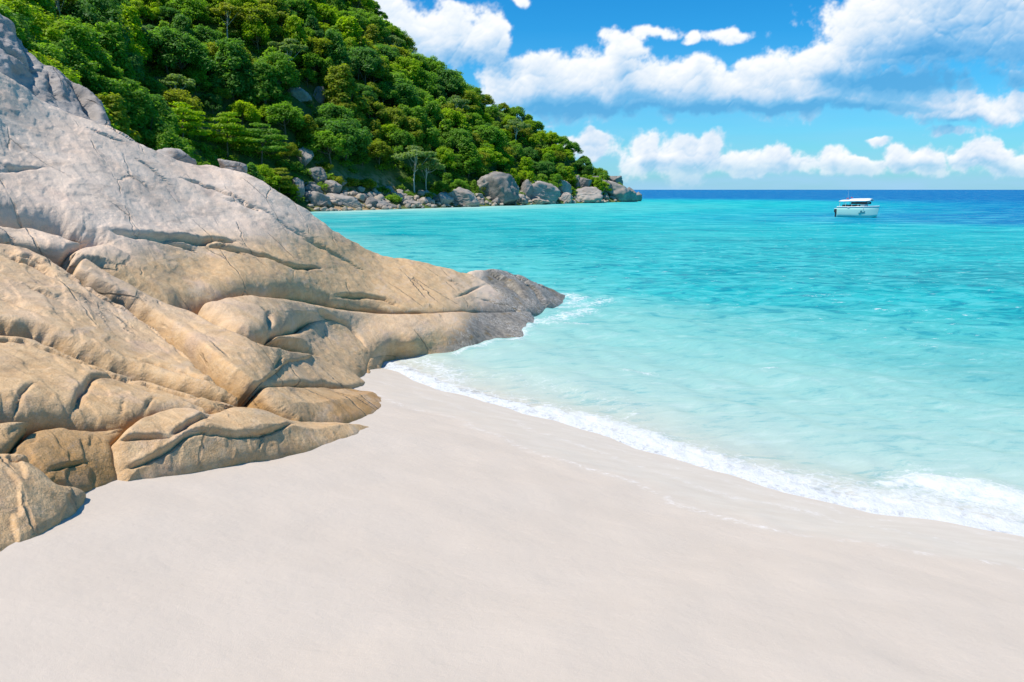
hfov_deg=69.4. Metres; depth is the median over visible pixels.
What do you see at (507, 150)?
broadleaf tree
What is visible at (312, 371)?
boulder
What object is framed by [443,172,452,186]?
tall tree
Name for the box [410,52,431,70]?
broadleaf tree
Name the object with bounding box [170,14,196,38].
tall tree
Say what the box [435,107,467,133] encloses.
broadleaf tree
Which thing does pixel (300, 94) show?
boulder
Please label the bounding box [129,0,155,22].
broadleaf tree
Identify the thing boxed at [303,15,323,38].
tall tree
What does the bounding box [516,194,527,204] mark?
boulder
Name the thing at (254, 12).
broadleaf tree
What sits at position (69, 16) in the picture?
broadleaf tree
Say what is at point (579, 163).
broadleaf tree
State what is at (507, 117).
broadleaf tree
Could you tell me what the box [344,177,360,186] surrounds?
shrub
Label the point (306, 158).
boulder
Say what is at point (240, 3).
broadleaf tree
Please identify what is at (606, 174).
broadleaf tree
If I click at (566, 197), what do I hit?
boulder
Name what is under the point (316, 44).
broadleaf tree
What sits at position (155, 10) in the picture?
broadleaf tree
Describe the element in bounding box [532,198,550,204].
boulder
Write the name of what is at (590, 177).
broadleaf tree
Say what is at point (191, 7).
broadleaf tree
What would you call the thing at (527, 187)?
boulder
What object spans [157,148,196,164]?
boulder
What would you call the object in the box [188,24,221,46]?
broadleaf tree
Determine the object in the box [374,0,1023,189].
sky
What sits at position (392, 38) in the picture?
slim tree
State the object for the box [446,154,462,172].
broadleaf tree
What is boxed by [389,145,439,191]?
slim tree
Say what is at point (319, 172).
boulder
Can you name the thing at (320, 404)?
boulder
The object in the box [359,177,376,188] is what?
shrub
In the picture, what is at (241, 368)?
granite slab
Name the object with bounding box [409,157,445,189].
slim tree
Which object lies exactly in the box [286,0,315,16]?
broadleaf tree
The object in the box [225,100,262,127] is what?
broadleaf tree
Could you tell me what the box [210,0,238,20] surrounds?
tall tree
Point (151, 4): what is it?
tall tree
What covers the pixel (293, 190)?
broadleaf tree
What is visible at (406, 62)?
broadleaf tree
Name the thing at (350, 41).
broadleaf tree
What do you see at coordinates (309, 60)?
broadleaf tree
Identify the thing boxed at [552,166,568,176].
broadleaf tree
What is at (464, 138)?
broadleaf tree
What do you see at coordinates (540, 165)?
broadleaf tree
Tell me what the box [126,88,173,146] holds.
tall tree
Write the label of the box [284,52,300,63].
broadleaf tree
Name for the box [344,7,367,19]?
broadleaf tree
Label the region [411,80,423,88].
broadleaf tree
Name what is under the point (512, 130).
broadleaf tree
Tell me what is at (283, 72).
broadleaf tree
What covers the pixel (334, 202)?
shore stone
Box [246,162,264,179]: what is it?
tall tree
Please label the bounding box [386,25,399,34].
broadleaf tree
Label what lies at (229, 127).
tiered tree
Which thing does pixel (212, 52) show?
broadleaf tree
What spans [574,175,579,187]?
boulder
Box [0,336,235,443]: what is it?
granite slab
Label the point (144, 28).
slim tree
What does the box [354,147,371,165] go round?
tall tree
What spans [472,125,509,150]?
broadleaf tree
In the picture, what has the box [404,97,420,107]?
tall tree
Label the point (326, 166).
shrub
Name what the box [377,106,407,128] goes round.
broadleaf tree
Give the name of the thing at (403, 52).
broadleaf tree
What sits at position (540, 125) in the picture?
broadleaf tree
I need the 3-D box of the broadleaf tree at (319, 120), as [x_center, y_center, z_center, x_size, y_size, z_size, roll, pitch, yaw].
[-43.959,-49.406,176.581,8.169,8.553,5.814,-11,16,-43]
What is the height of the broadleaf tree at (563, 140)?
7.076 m
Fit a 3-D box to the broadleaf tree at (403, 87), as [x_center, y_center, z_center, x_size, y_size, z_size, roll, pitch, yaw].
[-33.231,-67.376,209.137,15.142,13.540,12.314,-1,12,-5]
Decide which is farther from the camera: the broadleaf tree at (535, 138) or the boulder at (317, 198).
the broadleaf tree at (535, 138)
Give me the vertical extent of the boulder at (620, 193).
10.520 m
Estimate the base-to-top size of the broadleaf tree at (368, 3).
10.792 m
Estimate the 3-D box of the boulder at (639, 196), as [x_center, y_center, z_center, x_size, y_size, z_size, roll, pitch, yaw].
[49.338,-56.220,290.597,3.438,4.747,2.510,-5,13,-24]
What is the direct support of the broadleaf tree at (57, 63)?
on the hill
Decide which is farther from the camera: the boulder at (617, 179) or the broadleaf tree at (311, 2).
the boulder at (617, 179)
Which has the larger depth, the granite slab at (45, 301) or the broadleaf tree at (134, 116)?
the broadleaf tree at (134, 116)
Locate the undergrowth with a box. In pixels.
[52,0,605,202]
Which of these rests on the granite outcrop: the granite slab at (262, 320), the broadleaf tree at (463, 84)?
the granite slab at (262, 320)
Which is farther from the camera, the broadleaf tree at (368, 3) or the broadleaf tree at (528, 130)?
the broadleaf tree at (528, 130)
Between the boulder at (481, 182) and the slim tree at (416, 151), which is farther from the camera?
the boulder at (481, 182)
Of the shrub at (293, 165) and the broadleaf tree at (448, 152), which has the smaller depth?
the shrub at (293, 165)
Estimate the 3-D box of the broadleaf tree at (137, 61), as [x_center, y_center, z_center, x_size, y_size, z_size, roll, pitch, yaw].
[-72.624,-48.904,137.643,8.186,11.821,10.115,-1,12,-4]
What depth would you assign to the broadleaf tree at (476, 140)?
223.91 m
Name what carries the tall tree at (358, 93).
on the hill
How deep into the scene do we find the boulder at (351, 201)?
163.30 m
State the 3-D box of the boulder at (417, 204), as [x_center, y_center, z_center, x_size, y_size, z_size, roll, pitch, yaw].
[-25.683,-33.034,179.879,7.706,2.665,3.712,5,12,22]
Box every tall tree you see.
[0,0,42,11]
[0,0,59,51]
[95,21,137,79]
[95,92,141,141]
[117,4,152,65]
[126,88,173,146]
[144,0,165,8]
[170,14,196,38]
[204,37,255,99]
[209,51,237,89]
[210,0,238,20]
[240,61,291,106]
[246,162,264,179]
[279,15,314,58]
[296,114,317,141]
[299,11,311,25]
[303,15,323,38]
[316,57,333,88]
[321,28,351,72]
[321,63,370,112]
[326,0,344,10]
[335,63,359,94]
[337,15,365,57]
[350,14,365,37]
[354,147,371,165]
[359,24,391,46]
[367,117,385,144]
[398,104,412,130]
[402,116,430,151]
[403,88,425,113]
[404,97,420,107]
[406,106,439,143]
[430,76,443,96]
[433,84,447,100]
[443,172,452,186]
[454,143,488,177]
[510,168,519,185]
[517,156,534,172]
[520,171,537,188]
[542,152,554,173]
[560,166,578,182]
[593,176,604,191]
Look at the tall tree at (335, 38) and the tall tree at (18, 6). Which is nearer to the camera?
the tall tree at (18, 6)
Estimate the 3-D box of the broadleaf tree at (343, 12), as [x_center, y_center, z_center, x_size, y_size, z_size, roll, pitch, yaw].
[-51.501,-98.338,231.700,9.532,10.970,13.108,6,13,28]
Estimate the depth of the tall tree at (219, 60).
164.00 m
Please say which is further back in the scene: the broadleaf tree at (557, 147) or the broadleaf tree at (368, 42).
the broadleaf tree at (557, 147)
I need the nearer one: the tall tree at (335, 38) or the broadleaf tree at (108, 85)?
the broadleaf tree at (108, 85)
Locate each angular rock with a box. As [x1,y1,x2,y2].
[320,201,326,206]
[365,196,377,206]
[385,186,394,194]
[419,197,427,203]
[491,197,499,204]
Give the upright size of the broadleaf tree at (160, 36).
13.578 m
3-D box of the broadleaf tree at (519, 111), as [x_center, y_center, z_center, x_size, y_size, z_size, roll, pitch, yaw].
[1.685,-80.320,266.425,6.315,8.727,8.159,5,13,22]
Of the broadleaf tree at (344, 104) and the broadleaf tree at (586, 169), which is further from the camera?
the broadleaf tree at (586, 169)
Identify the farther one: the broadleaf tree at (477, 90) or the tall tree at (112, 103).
the broadleaf tree at (477, 90)
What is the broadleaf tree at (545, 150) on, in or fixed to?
on the hill
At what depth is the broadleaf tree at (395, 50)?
226.63 m
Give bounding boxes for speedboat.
[834,193,879,217]
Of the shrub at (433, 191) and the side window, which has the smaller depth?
the side window
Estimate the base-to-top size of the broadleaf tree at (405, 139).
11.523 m
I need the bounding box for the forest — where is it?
[31,0,622,193]
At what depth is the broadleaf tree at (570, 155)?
264.18 m
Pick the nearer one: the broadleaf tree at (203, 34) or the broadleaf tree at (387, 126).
the broadleaf tree at (203, 34)
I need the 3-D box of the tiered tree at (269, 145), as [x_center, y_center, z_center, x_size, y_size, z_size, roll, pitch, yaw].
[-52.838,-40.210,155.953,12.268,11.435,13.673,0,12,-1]
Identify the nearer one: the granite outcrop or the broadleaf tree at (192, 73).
the granite outcrop
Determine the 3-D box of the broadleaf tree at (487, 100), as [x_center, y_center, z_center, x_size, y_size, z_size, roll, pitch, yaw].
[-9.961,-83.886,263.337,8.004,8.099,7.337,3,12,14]
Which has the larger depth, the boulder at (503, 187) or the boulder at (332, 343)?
the boulder at (503, 187)
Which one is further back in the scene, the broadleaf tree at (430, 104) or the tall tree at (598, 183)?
the tall tree at (598, 183)
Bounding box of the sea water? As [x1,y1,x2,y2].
[311,190,1023,536]
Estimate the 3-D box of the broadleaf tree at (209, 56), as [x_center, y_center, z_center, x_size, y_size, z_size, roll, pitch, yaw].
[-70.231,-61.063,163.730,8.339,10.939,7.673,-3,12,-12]
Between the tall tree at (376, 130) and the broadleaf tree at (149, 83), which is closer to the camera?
the broadleaf tree at (149, 83)
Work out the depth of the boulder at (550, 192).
230.27 m
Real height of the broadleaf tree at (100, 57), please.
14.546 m
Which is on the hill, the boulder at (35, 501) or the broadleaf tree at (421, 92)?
the broadleaf tree at (421, 92)
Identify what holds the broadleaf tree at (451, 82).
on the hill
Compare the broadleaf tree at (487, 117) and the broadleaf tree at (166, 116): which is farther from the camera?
the broadleaf tree at (487, 117)
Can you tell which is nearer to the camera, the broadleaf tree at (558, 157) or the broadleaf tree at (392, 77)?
the broadleaf tree at (392, 77)
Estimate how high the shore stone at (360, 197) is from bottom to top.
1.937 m
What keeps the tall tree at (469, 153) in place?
on the hill
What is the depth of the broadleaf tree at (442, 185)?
194.87 m
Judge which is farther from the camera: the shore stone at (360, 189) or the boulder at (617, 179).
the boulder at (617, 179)
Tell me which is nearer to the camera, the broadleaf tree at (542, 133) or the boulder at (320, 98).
the boulder at (320, 98)
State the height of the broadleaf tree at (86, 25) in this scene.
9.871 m
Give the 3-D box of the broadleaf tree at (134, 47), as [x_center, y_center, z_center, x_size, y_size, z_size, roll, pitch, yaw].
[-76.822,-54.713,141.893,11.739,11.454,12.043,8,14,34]
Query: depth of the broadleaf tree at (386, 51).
222.13 m
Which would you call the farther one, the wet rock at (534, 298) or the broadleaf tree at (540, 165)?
the broadleaf tree at (540, 165)
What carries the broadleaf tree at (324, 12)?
on the hill
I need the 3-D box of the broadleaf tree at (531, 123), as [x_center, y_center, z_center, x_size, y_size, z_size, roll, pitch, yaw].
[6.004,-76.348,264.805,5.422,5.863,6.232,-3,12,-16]
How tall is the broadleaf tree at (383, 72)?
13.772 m
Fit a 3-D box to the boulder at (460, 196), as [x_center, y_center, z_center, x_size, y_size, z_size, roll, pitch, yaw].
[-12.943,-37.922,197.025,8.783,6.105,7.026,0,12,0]
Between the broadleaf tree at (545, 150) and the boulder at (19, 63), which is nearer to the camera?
the boulder at (19, 63)
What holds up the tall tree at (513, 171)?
on the hill
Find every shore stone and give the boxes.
[331,200,337,204]
[356,186,364,192]
[356,194,364,201]
[417,190,424,196]
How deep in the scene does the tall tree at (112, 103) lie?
107.18 m
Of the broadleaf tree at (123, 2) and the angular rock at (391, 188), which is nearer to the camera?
the broadleaf tree at (123, 2)
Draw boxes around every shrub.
[275,159,302,171]
[286,173,300,181]
[313,161,333,171]
[328,173,345,184]
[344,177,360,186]
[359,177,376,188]
[376,186,390,194]
[384,193,401,202]
[428,187,439,194]
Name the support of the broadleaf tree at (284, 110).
on the hill
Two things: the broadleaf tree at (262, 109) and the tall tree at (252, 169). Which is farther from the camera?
the broadleaf tree at (262, 109)
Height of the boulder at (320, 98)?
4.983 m
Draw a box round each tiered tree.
[162,101,217,138]
[200,111,255,157]
[231,122,290,163]
[257,0,292,23]
[265,167,299,192]
[271,0,297,25]
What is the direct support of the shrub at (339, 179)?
on the hill
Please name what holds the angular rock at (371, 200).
on the hill
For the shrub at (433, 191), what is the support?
on the hill
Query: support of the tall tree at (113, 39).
on the hill
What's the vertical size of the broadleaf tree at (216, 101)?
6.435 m
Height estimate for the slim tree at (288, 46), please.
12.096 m
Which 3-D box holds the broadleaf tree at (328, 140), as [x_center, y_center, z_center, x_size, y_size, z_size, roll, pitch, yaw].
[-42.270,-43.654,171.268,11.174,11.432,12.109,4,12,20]
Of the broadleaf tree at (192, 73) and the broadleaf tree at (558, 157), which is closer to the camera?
the broadleaf tree at (192, 73)
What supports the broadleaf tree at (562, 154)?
on the hill
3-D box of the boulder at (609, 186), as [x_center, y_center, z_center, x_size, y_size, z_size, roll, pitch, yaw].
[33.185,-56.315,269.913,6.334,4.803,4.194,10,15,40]
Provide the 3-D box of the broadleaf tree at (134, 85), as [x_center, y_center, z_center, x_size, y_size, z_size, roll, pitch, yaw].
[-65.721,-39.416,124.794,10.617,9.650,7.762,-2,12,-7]
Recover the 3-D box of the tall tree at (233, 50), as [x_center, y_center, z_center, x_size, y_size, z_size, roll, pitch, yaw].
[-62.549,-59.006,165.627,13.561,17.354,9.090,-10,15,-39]
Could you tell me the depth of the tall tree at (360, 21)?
227.41 m
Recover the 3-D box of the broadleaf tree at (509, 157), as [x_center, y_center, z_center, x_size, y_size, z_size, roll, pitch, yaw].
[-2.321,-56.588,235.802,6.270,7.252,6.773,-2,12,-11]
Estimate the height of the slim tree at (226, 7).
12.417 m
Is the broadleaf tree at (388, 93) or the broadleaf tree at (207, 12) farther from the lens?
the broadleaf tree at (388, 93)
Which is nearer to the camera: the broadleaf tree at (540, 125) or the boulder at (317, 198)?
the boulder at (317, 198)
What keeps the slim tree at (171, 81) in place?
on the hill
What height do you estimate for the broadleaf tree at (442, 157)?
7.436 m
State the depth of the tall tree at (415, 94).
211.94 m
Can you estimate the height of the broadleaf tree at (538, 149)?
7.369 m
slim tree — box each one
[54,0,75,14]
[141,25,154,33]
[154,73,194,89]
[207,2,244,38]
[268,38,307,63]
[364,82,382,92]
[382,35,404,45]
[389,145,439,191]
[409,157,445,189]
[447,95,470,108]
[503,118,530,139]
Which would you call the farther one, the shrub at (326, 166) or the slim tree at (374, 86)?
the slim tree at (374, 86)
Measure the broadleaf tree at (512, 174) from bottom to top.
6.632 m
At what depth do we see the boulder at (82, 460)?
5.74 m
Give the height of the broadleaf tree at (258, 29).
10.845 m
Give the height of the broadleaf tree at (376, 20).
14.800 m
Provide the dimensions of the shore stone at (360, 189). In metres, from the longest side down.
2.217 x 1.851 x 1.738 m
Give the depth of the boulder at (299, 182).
154.81 m
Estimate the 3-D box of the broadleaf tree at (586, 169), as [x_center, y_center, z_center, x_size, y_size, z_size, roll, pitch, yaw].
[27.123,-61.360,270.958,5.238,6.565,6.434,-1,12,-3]
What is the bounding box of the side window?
[851,202,866,203]
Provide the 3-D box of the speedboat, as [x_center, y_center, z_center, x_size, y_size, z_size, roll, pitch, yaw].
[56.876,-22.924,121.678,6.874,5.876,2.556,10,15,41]
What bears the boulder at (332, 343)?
on the beach sand
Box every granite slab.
[0,244,237,406]
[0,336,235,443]
[72,259,311,406]
[198,295,533,358]
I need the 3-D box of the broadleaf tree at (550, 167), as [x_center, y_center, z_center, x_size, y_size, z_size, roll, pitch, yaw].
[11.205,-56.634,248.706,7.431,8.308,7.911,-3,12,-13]
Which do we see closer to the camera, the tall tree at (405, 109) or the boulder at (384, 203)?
the boulder at (384, 203)
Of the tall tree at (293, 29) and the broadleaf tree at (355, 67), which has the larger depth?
the broadleaf tree at (355, 67)
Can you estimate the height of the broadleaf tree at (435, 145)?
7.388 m
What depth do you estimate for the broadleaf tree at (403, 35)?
254.06 m
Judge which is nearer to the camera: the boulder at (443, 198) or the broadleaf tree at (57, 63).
the broadleaf tree at (57, 63)
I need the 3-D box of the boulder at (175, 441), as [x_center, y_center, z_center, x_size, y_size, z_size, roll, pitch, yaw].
[-2.877,1.402,8.152,1.140,1.988,4.559,3,12,15]
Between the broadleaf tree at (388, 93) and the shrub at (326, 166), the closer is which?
the shrub at (326, 166)
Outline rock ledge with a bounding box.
[0,226,79,266]
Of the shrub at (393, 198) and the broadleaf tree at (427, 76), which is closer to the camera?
the shrub at (393, 198)
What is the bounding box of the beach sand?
[0,368,1023,681]
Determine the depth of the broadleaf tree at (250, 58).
170.91 m
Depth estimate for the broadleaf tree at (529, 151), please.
247.65 m
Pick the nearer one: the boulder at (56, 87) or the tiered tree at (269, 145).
the boulder at (56, 87)
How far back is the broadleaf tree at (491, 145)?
224.12 m
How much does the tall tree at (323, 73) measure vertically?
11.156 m
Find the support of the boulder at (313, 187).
on the hill
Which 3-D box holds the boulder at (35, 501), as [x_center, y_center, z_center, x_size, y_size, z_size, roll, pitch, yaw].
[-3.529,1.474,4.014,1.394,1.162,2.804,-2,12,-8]
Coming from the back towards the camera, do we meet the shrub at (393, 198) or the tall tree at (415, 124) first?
the tall tree at (415, 124)
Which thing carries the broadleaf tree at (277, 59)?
on the hill
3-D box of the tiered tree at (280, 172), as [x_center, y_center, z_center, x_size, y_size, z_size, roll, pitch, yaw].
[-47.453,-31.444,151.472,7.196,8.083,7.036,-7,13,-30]
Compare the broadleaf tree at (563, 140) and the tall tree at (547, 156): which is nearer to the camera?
the tall tree at (547, 156)
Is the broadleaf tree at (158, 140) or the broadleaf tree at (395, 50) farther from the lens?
the broadleaf tree at (395, 50)
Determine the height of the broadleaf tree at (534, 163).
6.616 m
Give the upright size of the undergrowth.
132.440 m
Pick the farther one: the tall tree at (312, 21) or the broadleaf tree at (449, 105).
the broadleaf tree at (449, 105)
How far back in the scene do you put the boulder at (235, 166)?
22.08 m
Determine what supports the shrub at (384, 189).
on the hill
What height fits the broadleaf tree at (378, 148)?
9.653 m
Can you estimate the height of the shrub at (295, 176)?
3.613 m
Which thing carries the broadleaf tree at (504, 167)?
on the hill
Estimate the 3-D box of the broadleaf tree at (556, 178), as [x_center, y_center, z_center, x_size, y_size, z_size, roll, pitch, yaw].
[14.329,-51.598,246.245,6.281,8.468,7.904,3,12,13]
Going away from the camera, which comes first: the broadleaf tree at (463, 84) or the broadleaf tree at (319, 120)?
the broadleaf tree at (319, 120)
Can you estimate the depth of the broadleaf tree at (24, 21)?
100.96 m
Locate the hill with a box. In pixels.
[49,0,637,211]
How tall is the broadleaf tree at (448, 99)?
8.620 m
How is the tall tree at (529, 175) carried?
on the hill
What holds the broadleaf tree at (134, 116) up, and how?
on the hill
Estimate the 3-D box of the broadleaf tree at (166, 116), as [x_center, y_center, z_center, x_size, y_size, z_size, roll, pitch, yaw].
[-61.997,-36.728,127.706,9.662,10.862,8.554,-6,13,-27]
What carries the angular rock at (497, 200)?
on the hill
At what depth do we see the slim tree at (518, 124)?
249.02 m
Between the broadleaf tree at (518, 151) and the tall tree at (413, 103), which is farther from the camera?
the broadleaf tree at (518, 151)
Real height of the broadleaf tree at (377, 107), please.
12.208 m
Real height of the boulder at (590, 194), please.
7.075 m
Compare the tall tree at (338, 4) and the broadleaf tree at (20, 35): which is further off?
the tall tree at (338, 4)
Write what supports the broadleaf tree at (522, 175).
on the hill
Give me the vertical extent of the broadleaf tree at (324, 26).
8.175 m
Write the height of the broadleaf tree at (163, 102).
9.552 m
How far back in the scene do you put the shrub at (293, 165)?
161.61 m
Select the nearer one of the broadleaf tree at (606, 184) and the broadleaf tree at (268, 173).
the broadleaf tree at (268, 173)
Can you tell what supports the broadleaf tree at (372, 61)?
on the hill
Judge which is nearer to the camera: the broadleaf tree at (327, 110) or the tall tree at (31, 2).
the tall tree at (31, 2)
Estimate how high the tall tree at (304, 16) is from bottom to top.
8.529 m
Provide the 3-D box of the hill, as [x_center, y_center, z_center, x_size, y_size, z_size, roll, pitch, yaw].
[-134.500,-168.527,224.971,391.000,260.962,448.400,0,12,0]
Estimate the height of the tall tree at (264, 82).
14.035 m
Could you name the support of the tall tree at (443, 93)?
on the hill
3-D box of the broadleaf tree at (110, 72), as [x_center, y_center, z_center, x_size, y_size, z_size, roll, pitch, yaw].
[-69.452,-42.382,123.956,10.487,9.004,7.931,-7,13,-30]
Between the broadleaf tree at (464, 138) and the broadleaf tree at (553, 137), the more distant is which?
the broadleaf tree at (553, 137)
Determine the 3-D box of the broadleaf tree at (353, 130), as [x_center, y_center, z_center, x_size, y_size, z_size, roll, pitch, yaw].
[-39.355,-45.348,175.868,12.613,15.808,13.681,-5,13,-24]
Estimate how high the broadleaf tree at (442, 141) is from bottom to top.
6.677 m
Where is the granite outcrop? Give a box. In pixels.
[0,72,523,314]
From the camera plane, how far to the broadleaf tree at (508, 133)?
247.81 m
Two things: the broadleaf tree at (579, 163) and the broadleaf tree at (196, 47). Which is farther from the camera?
the broadleaf tree at (579, 163)
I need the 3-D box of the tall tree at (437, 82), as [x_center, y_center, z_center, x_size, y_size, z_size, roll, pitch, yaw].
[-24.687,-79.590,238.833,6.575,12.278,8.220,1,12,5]
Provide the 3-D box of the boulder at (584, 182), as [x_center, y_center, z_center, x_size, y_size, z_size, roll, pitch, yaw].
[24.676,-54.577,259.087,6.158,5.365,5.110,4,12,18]
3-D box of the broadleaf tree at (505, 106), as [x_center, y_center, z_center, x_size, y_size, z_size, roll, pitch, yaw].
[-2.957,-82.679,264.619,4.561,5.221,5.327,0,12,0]
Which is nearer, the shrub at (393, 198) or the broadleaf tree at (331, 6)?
the shrub at (393, 198)
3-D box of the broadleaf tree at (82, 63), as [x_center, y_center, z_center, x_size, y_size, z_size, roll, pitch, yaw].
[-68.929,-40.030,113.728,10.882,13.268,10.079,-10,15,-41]
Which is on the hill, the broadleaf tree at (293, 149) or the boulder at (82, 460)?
the broadleaf tree at (293, 149)
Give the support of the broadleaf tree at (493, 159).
on the hill
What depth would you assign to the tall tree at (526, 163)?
235.50 m
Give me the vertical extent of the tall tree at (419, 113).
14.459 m
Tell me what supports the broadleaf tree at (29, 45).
on the hill
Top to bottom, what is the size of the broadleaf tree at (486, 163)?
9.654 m
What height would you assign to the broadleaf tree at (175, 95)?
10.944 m
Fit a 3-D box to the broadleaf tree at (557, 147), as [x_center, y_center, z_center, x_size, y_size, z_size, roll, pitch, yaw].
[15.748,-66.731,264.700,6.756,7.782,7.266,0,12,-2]
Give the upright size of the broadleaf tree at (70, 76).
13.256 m
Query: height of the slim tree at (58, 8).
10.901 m
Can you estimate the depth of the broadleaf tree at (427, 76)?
226.91 m
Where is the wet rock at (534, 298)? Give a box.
[468,269,564,316]
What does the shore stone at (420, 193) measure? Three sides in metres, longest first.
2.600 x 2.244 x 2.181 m
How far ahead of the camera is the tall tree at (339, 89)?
183.78 m
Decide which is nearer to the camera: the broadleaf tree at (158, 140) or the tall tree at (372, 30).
the broadleaf tree at (158, 140)
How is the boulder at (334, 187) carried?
on the hill
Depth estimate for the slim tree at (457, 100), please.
230.58 m
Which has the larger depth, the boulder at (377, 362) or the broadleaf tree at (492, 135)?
the broadleaf tree at (492, 135)
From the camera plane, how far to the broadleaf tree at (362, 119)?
186.53 m
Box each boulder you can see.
[0,14,48,95]
[0,422,28,453]
[0,454,85,551]
[10,428,123,492]
[32,66,110,125]
[111,407,367,480]
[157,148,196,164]
[218,159,246,172]
[241,355,364,406]
[245,387,380,422]
[264,320,372,377]
[287,87,312,101]
[292,177,304,199]
[296,147,313,165]
[303,190,329,205]
[305,183,320,191]
[307,167,326,183]
[313,86,325,103]
[323,180,341,193]
[330,193,361,207]
[366,355,396,373]
[375,198,396,207]
[405,200,421,207]
[437,192,453,203]
[447,187,479,206]
[476,175,488,191]
[483,171,519,204]
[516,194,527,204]
[521,179,532,198]
[530,180,560,203]
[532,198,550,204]
[558,180,572,193]
[558,192,572,203]
[573,187,602,202]
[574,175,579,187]
[579,177,591,187]
[603,180,611,192]
[607,180,636,201]
[609,176,622,183]
[636,192,641,200]
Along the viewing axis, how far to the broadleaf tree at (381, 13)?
248.68 m
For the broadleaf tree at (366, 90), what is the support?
on the hill
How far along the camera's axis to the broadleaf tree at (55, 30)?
112.17 m
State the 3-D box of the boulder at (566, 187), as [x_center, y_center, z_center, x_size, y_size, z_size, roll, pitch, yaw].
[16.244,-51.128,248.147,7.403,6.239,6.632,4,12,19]
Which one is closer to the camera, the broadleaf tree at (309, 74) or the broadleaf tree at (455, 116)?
the broadleaf tree at (309, 74)
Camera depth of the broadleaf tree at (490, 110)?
255.91 m
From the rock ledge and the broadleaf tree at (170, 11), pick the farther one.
the broadleaf tree at (170, 11)
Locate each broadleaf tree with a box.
[0,4,26,40]
[9,9,37,45]
[22,38,72,71]
[26,4,92,56]
[29,49,82,85]
[38,15,112,70]
[38,55,61,66]
[39,35,102,81]
[53,0,130,50]
[55,8,92,21]
[70,19,99,44]
[79,73,134,103]
[92,60,126,86]
[102,27,142,55]
[108,0,130,9]
[111,50,144,80]
[118,77,153,108]
[119,97,148,127]
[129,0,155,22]
[138,76,165,95]
[140,26,199,77]
[140,127,196,159]
[141,7,163,23]
[142,95,180,131]
[143,24,156,31]
[145,94,172,113]
[152,31,217,71]
[155,5,181,23]
[156,88,202,121]
[164,0,210,22]
[179,66,211,93]
[187,7,209,23]
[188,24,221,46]
[195,44,212,62]
[201,93,224,116]
[206,41,219,76]
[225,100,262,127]
[228,2,285,44]
[234,0,263,20]
[240,19,272,49]
[242,47,252,63]
[253,51,300,88]
[255,104,277,115]
[255,164,284,185]
[262,101,306,134]
[270,62,294,85]
[275,142,302,162]
[280,183,299,198]
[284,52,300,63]
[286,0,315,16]
[296,67,317,86]
[299,0,316,11]
[299,37,336,57]
[299,53,326,71]
[303,128,352,163]
[309,2,339,34]
[312,103,355,131]
[314,116,331,131]
[316,22,328,36]
[322,116,373,165]
[325,4,340,22]
[331,101,360,117]
[333,32,357,48]
[339,9,356,16]
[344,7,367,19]
[344,55,370,79]
[345,0,374,10]
[345,45,384,84]
[350,83,379,101]
[353,111,372,130]
[354,8,390,36]
[354,34,378,51]
[357,96,389,122]
[359,55,390,82]
[366,81,403,102]
[366,138,393,164]
[370,43,402,60]
[372,43,401,62]
[373,10,388,18]
[374,70,419,105]
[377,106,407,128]
[379,77,420,106]
[380,121,402,142]
[384,129,416,153]
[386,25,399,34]
[387,26,407,37]
[388,56,424,85]
[391,45,413,62]
[403,35,417,52]
[408,68,437,93]
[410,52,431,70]
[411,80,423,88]
[412,87,429,98]
[420,94,444,124]
[421,55,446,78]
[421,136,440,150]
[428,152,452,170]
[429,67,463,95]
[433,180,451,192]
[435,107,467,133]
[436,146,457,171]
[438,136,451,147]
[439,102,471,121]
[440,127,474,151]
[445,97,464,110]
[446,72,467,94]
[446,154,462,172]
[449,91,481,112]
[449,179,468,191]
[463,112,485,123]
[466,84,485,98]
[466,147,508,167]
[467,116,483,127]
[470,130,491,145]
[470,151,491,172]
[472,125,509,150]
[476,140,497,151]
[477,111,494,124]
[480,94,495,105]
[484,105,500,117]
[496,152,513,164]
[496,164,510,172]
[498,102,509,110]
[501,114,515,125]
[501,129,511,140]
[502,145,516,155]
[504,171,516,179]
[505,126,521,136]
[507,106,524,119]
[510,144,524,161]
[517,170,531,183]
[518,127,533,136]
[519,159,539,170]
[523,120,536,127]
[523,146,539,159]
[524,132,540,143]
[531,145,541,160]
[532,162,547,174]
[533,121,544,130]
[534,130,548,140]
[537,160,555,174]
[540,147,555,160]
[542,130,559,145]
[548,173,562,185]
[550,143,565,152]
[552,150,562,161]
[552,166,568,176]
[554,136,572,145]
[555,150,566,162]
[563,149,574,163]
[564,141,583,153]
[573,158,593,169]
[580,164,592,173]
[587,175,594,183]
[592,181,611,190]
[596,172,608,179]
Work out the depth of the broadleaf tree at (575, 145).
274.19 m
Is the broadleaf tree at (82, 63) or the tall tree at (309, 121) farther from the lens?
the tall tree at (309, 121)
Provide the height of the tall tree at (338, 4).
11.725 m
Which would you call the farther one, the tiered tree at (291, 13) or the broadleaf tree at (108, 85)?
the tiered tree at (291, 13)
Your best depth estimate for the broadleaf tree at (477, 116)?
237.33 m
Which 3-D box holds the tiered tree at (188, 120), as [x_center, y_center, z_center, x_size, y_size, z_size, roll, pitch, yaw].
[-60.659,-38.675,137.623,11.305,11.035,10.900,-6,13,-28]

